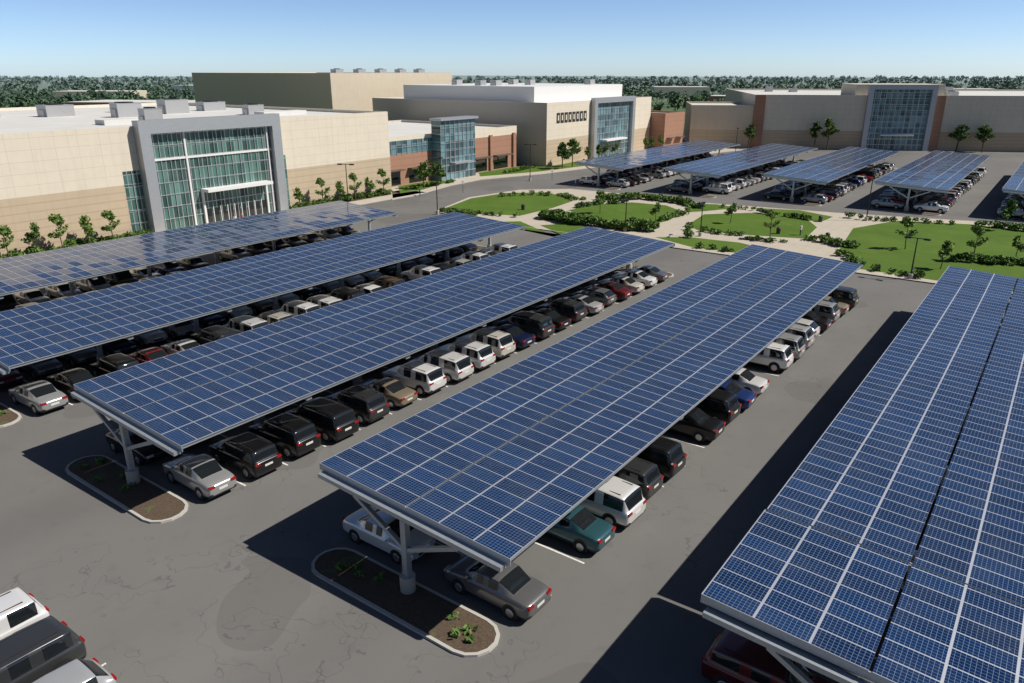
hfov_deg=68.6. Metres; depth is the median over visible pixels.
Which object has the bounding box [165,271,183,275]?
car
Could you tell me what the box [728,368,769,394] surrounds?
car
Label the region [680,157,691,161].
car
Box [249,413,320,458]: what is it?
car
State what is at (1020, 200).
car
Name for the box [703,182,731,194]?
car
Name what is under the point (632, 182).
car
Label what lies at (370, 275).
car
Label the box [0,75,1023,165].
ground
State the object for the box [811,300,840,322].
car
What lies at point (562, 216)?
shrubs and hedges
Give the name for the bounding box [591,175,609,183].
car
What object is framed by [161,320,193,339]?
car
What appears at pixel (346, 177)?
lamp post
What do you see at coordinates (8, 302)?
car
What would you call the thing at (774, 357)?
car
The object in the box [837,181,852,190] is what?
car
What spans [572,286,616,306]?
car
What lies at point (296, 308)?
car
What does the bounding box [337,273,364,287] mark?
car
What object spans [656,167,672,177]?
car
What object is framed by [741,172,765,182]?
car
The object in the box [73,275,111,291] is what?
car
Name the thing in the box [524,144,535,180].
lamp post
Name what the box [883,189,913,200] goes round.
car
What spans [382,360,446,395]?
car
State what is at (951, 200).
car
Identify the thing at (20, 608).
car
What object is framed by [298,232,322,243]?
car
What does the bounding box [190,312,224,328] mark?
car
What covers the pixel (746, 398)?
car
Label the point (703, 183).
car
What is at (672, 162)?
car
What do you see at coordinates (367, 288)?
car
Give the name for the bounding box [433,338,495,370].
car
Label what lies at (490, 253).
car
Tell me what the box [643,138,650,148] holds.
tree
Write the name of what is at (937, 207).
car
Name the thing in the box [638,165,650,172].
car
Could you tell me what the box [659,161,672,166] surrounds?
car
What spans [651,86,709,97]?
building
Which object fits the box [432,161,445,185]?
tree
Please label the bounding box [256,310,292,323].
car
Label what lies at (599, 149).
tree
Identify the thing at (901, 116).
mall wing
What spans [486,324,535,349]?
car
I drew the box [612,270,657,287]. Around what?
car
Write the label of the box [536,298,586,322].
car
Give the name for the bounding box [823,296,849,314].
car
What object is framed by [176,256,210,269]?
car
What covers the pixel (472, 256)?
car
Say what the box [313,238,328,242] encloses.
car
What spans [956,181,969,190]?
car
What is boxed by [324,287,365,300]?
car
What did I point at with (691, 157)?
car
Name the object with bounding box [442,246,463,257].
car
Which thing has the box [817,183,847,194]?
car
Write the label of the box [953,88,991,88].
building
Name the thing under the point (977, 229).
tree
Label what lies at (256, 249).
car
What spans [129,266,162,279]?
car
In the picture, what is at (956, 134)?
tree
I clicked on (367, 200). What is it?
wing sidewalk
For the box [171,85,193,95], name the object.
building
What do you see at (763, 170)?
car
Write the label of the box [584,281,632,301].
car
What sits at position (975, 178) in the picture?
car
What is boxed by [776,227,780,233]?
litter bin
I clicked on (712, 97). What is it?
building
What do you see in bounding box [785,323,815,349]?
car
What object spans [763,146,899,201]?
carport
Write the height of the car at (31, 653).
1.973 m
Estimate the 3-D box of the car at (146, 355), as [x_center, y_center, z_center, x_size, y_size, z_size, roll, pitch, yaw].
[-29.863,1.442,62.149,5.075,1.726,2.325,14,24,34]
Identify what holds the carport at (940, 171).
on the parking lot pavement
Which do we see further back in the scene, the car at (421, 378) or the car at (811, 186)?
the car at (811, 186)
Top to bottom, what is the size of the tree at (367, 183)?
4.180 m
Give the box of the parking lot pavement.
[0,141,1023,682]
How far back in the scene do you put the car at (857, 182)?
159.29 m
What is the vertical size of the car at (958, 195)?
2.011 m
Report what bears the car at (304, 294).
on the parking lot pavement
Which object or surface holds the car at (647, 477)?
on the parking lot pavement
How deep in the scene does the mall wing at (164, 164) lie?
117.40 m
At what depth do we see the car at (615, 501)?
40.52 m
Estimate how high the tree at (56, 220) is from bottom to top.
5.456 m
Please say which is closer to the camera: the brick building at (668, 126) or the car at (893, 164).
the car at (893, 164)
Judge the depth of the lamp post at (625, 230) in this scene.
113.84 m
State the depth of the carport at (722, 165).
165.04 m
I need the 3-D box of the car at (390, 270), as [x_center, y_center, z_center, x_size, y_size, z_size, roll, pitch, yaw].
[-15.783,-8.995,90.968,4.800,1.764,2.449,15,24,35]
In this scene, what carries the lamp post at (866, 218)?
on the parking lot pavement
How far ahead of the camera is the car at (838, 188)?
145.91 m
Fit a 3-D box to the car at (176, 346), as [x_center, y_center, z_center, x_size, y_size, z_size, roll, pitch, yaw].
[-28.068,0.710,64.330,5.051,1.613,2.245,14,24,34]
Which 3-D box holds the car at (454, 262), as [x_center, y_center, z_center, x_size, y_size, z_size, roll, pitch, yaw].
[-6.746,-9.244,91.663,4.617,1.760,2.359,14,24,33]
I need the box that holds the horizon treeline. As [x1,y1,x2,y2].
[0,75,1023,110]
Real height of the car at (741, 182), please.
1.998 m
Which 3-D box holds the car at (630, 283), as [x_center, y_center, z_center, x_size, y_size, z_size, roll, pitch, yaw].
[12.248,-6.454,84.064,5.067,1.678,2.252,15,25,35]
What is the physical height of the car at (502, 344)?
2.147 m
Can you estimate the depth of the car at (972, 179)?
158.84 m
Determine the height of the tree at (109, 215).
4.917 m
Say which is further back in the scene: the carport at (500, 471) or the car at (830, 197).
the car at (830, 197)
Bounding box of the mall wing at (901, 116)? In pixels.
[725,83,1023,151]
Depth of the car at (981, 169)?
174.76 m
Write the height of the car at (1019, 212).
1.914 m
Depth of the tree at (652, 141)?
227.37 m
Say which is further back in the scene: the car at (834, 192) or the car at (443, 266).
the car at (834, 192)
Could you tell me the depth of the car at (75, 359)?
62.35 m
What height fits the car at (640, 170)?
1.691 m
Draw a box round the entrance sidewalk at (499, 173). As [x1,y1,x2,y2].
[391,148,744,199]
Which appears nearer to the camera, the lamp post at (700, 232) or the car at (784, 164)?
the lamp post at (700, 232)
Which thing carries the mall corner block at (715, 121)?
on the parking lot pavement
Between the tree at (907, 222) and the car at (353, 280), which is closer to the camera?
the car at (353, 280)
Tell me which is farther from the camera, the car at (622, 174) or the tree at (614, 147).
the tree at (614, 147)
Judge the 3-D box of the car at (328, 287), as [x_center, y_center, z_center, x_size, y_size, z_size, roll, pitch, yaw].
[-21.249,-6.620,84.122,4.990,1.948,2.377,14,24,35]
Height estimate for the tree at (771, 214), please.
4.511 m
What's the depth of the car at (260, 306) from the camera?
75.87 m
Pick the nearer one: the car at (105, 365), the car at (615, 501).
the car at (615, 501)
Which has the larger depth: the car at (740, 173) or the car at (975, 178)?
the car at (740, 173)
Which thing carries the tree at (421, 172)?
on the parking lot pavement
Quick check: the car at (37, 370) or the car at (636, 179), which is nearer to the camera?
the car at (37, 370)
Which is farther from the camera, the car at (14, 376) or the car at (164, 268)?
the car at (164, 268)
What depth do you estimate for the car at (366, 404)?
52.50 m
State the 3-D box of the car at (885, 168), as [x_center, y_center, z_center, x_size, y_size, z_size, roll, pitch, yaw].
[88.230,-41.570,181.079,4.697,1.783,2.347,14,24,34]
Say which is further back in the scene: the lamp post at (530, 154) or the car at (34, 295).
the lamp post at (530, 154)
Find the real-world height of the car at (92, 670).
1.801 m
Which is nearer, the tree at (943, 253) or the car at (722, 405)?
the car at (722, 405)
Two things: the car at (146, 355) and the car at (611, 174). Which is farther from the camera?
the car at (611, 174)
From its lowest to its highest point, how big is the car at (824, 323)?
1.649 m
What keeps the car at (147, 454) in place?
on the parking lot pavement
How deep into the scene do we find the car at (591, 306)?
75.90 m
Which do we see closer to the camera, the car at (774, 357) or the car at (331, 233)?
the car at (774, 357)
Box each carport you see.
[0,201,396,298]
[0,212,524,374]
[70,226,674,484]
[318,244,862,594]
[575,140,740,186]
[665,143,817,193]
[700,266,1023,682]
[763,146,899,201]
[874,150,990,210]
[1002,161,1023,197]
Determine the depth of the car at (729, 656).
29.29 m
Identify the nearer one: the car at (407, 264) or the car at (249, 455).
the car at (249, 455)
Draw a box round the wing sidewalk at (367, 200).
[1,189,426,258]
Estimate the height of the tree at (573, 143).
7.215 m
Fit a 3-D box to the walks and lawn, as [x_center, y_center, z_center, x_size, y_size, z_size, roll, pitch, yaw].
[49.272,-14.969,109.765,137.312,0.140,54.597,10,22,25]
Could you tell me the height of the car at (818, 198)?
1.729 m
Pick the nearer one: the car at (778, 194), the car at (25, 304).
the car at (25, 304)
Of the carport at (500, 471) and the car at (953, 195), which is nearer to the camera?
the carport at (500, 471)
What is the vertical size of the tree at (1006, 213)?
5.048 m
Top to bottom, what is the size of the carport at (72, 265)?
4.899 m
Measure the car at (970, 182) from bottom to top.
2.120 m
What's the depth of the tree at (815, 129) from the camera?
231.50 m
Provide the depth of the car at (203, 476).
43.64 m
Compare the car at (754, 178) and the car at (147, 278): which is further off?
the car at (754, 178)
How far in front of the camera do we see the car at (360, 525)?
38.32 m
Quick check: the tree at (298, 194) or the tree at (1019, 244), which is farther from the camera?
the tree at (298, 194)
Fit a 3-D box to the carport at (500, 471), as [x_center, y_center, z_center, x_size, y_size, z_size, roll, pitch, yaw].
[13.470,1.036,58.478,11.828,4.899,63.038,14,24,34]
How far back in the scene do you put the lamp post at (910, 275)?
87.81 m
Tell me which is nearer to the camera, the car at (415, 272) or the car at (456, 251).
the car at (415, 272)
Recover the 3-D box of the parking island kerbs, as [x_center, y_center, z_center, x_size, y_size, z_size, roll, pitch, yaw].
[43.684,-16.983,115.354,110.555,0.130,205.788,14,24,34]
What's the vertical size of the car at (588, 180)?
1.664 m
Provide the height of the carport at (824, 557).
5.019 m
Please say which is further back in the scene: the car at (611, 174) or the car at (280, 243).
the car at (611, 174)
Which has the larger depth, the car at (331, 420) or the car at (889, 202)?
the car at (889, 202)
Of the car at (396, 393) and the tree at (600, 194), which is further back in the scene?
the tree at (600, 194)
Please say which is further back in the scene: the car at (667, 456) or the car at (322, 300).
the car at (322, 300)
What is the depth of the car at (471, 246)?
100.73 m
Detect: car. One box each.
[0,294,20,311]
[0,367,23,387]
[0,587,49,639]
[0,615,86,682]
[8,380,68,414]
[14,289,50,303]
[14,302,38,308]
[16,356,62,379]
[32,658,116,682]
[45,282,82,297]
[47,367,94,400]
[54,346,97,367]
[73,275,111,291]
[90,353,138,377]
[94,338,136,355]
[102,270,137,285]
[105,429,169,465]
[127,347,167,363]
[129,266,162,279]
[131,328,167,347]
[138,276,156,281]
[151,261,186,274]
[160,339,199,354]
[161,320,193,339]
[163,454,236,500]
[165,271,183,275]
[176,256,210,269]
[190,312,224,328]
[191,325,236,344]
[209,432,281,479]
[218,248,251,260]
[219,304,252,321]
[223,315,268,333]
[243,242,272,255]
[246,297,273,314]
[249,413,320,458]
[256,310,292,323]
[263,238,291,250]
[270,292,299,307]
[277,300,319,316]
[282,236,307,246]
[285,397,358,442]
[292,285,321,300]
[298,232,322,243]
[306,294,342,307]
[312,229,342,238]
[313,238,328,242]
[316,279,339,293]
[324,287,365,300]
[324,385,388,424]
[331,225,357,235]
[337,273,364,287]
[342,506,434,564]
[354,283,382,293]
[357,377,417,408]
[359,270,382,282]
[369,275,404,288]
[378,264,396,275]
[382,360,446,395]
[395,259,416,271]
[400,265,441,281]
[409,348,473,382]
[411,255,432,265]
[426,251,445,262]
[429,263,452,270]
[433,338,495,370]
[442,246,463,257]
[443,258,471,267]
[444,554,551,620]
[451,251,488,261]
[456,328,515,359]
[457,242,477,252]
[480,243,517,253]
[480,250,496,256]
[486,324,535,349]
[497,311,554,340]
[529,308,571,330]
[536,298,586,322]
[545,504,615,553]
[562,294,603,315]
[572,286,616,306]
[579,176,600,184]
[580,476,646,527]
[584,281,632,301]
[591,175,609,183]
[598,275,644,293]
[601,174,614,180]
[605,172,620,178]
[606,169,627,177]
[606,178,629,187]
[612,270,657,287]
[613,457,663,499]
[621,177,637,186]
[622,169,633,175]
[625,265,668,281]
[627,176,642,183]
[628,168,640,173]
[633,167,644,172]
[633,174,648,182]
[636,436,686,477]
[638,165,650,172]
[640,173,653,180]
[644,164,656,169]
[647,170,666,178]
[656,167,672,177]
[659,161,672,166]
[666,184,689,192]
[668,160,677,164]
[668,407,725,442]
[672,179,698,190]
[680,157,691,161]
[687,155,700,160]
[688,179,702,188]
[692,175,715,184]
[693,179,708,187]
[695,388,741,423]
[696,154,708,158]
[701,629,830,682]
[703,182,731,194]
[711,177,720,181]
[718,380,756,408]
[720,181,735,190]
[727,178,746,187]
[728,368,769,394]
[731,171,743,176]
[737,175,760,182]
[739,176,756,185]
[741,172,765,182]
[748,342,794,372]
[755,169,772,179]
[763,190,790,200]
[766,167,778,169]
[769,189,796,196]
[773,163,791,166]
[773,184,801,195]
[773,332,805,359]
[785,181,809,190]
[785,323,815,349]
[789,180,814,189]
[795,318,820,337]
[801,193,827,203]
[801,311,832,330]
[805,192,833,201]
[808,188,838,198]
[811,185,842,195]
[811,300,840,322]
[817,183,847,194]
[822,182,850,192]
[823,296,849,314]
[828,286,859,307]
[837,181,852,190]
[841,175,866,183]
[842,178,862,186]
[848,174,872,181]
[849,170,876,179]
[864,169,878,177]
[866,168,881,176]
[869,164,891,171]
[871,165,888,171]
[871,198,904,208]
[875,162,895,167]
[876,194,906,204]
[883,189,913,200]
[891,186,918,194]
[913,201,949,213]
[918,198,950,207]
[919,196,953,207]
[924,192,957,202]
[929,190,959,198]
[933,187,962,195]
[954,185,965,194]
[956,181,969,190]
[961,179,972,188]
[964,177,974,185]
[966,175,976,183]
[972,171,980,176]
[976,167,986,174]
[997,205,1023,218]
[1001,197,1023,205]
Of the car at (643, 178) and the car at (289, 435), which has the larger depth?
the car at (643, 178)
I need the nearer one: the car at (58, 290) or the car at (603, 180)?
the car at (58, 290)
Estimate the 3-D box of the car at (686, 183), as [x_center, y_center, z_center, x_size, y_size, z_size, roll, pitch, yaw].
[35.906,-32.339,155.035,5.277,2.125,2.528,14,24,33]
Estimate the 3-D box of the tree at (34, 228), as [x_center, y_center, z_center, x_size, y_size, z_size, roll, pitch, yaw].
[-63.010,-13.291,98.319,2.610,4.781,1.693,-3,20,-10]
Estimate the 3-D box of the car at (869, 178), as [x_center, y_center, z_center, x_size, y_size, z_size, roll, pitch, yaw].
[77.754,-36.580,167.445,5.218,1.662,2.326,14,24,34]
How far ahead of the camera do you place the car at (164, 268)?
89.46 m
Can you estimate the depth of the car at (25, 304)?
72.44 m
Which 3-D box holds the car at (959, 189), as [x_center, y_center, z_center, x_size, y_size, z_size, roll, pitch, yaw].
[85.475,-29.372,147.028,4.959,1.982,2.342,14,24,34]
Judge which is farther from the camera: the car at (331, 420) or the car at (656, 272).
the car at (656, 272)
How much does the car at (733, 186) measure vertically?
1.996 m
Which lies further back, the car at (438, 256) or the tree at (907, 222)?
the tree at (907, 222)
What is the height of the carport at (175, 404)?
4.899 m
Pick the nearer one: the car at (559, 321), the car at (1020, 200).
the car at (559, 321)
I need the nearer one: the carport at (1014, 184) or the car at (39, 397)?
the car at (39, 397)
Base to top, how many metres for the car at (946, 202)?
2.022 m
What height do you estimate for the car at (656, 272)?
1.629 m
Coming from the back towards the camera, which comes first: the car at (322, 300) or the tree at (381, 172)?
the tree at (381, 172)
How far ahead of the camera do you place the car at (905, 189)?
145.25 m
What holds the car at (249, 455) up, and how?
on the parking lot pavement
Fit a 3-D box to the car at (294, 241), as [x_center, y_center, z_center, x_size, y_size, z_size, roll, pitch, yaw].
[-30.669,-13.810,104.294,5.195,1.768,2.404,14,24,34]
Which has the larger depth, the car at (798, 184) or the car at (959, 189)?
the car at (798, 184)
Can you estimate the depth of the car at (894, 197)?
136.49 m
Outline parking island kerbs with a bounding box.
[0,161,1023,657]
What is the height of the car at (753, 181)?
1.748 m
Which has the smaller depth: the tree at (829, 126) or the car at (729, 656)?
the car at (729, 656)
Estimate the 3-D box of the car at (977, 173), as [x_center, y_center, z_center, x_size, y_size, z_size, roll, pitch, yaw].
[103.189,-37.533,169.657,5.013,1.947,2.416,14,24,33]
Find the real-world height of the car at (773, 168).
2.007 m
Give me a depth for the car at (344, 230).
110.32 m
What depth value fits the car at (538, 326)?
68.88 m
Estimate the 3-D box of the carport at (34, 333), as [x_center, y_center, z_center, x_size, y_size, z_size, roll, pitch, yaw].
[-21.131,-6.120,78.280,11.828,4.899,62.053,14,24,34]
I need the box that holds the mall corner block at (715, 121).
[683,101,753,147]
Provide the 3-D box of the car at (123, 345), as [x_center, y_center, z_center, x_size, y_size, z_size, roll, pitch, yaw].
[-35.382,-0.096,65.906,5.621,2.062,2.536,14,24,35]
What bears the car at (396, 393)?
on the parking lot pavement
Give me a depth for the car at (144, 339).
66.97 m
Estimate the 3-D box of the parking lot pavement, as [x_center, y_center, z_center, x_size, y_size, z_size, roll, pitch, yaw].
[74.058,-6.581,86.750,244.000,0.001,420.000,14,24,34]
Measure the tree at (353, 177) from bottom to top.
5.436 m
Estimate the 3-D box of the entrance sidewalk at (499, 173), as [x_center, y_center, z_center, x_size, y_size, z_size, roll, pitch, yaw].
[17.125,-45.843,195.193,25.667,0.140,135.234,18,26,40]
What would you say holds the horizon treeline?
on the ground
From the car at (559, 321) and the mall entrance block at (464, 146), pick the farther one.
the mall entrance block at (464, 146)
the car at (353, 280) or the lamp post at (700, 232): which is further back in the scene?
the lamp post at (700, 232)
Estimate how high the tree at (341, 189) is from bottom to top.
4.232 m
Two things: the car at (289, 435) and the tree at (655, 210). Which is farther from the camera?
the tree at (655, 210)
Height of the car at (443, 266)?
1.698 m
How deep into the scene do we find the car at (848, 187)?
149.99 m
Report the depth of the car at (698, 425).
50.02 m
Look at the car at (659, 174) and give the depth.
171.56 m
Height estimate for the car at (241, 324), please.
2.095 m
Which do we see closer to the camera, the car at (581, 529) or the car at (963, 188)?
the car at (581, 529)
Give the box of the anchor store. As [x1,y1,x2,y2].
[372,78,651,165]
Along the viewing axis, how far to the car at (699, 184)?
156.24 m
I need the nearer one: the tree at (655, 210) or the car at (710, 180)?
the tree at (655, 210)
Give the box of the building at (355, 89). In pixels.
[192,68,451,110]
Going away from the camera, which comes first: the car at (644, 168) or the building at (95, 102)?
the car at (644, 168)
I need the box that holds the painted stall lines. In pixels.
[24,175,978,665]
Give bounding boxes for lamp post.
[337,163,353,201]
[428,157,442,214]
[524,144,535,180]
[619,198,633,231]
[698,202,705,236]
[864,164,882,220]
[905,236,930,278]
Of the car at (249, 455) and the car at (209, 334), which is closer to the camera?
the car at (249, 455)
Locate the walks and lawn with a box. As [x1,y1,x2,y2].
[435,189,1023,293]
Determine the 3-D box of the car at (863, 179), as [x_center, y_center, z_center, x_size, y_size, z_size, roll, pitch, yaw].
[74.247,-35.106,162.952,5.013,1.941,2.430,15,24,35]
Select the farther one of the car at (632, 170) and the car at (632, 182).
the car at (632, 170)
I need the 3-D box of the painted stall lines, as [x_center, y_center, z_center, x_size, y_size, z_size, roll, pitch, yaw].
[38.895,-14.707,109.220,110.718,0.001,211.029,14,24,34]
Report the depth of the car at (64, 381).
56.80 m
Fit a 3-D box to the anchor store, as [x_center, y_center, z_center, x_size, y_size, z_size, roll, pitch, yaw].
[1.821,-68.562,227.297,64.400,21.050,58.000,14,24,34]
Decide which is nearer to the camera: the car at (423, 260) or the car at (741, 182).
the car at (423, 260)
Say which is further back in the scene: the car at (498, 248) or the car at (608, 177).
the car at (608, 177)
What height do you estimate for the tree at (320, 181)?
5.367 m
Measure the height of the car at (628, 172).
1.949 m
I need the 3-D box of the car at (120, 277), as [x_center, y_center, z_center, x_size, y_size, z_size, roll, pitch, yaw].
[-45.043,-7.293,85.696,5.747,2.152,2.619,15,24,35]
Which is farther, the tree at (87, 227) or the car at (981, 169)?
the car at (981, 169)
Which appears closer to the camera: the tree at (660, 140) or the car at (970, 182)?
the car at (970, 182)
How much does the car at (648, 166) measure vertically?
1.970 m
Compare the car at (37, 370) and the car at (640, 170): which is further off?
the car at (640, 170)
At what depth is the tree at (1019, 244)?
95.70 m
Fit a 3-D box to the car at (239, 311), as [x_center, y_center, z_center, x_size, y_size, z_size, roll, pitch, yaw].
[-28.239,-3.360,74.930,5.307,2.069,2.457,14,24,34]
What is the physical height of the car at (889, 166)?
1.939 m
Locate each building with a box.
[52,90,146,98]
[64,100,194,104]
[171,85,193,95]
[192,68,451,110]
[648,110,684,148]
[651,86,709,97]
[709,95,725,101]
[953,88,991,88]
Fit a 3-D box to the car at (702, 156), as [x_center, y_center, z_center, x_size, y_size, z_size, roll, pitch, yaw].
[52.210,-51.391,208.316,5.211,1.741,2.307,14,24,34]
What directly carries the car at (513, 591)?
on the parking lot pavement
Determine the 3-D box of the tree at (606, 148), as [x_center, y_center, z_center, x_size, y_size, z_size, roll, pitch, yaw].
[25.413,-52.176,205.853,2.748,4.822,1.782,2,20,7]
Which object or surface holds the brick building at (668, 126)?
on the parking lot pavement
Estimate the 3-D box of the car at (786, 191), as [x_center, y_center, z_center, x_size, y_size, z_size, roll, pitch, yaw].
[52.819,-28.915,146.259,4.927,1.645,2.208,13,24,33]
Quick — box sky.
[0,0,1023,77]
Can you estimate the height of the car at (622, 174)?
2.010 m
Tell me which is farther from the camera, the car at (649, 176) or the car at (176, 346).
the car at (649, 176)
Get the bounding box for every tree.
[0,225,14,256]
[20,222,40,252]
[47,214,67,247]
[78,215,95,243]
[101,210,120,237]
[292,187,304,202]
[315,177,330,200]
[335,180,346,200]
[348,173,361,200]
[364,177,376,197]
[376,168,389,194]
[412,160,433,188]
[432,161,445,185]
[556,142,572,168]
[566,138,582,166]
[584,146,590,156]
[593,190,604,204]
[596,144,601,154]
[602,142,608,155]
[611,143,617,154]
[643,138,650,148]
[648,202,660,220]
[649,137,654,145]
[658,135,664,144]
[723,202,736,222]
[744,124,755,148]
[763,209,781,236]
[810,121,822,147]
[821,118,839,149]
[895,216,917,248]
[938,240,954,268]
[947,124,969,151]
[966,223,989,254]
[975,124,995,151]
[1000,198,1018,229]
[1012,235,1023,256]
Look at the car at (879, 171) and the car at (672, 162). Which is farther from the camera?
the car at (672, 162)
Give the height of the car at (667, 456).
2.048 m
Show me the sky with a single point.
(61, 38)
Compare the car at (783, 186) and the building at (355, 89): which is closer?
the car at (783, 186)
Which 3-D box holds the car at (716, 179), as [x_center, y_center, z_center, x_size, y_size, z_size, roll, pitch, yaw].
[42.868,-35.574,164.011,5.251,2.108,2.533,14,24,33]
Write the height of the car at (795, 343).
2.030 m
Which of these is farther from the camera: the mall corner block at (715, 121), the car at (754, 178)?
the mall corner block at (715, 121)
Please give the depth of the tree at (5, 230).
95.40 m
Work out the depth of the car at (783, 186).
147.66 m
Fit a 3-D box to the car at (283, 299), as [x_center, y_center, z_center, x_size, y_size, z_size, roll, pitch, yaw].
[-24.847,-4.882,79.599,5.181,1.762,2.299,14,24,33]
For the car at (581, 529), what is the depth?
38.61 m
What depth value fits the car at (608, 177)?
166.21 m
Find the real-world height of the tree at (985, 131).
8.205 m
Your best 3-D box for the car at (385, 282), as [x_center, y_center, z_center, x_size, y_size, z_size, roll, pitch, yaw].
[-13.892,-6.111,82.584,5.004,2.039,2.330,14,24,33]
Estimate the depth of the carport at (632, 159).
175.85 m
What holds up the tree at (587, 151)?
on the parking lot pavement
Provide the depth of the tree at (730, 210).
119.87 m
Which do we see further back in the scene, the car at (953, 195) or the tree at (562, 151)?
the tree at (562, 151)
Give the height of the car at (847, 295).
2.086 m
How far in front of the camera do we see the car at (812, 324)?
68.68 m
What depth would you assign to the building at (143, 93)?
575.65 m
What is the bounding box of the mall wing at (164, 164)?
[0,98,391,258]
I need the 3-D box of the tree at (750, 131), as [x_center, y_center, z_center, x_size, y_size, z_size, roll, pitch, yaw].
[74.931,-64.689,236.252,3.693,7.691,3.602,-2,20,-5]
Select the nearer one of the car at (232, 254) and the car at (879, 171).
the car at (232, 254)
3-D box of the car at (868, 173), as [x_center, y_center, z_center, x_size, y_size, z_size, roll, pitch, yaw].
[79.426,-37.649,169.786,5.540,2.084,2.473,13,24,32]
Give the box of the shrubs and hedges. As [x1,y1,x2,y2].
[0,152,1023,641]
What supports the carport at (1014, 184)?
on the parking lot pavement
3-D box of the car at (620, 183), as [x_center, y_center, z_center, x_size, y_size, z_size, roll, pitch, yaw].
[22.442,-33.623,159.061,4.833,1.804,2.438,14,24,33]
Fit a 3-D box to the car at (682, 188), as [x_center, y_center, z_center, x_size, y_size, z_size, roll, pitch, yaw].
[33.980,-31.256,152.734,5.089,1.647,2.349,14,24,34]
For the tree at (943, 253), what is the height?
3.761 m
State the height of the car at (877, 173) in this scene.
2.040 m
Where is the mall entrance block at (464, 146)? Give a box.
[388,115,516,186]
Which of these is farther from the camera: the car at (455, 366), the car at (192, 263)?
the car at (192, 263)
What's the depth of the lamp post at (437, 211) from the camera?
127.21 m

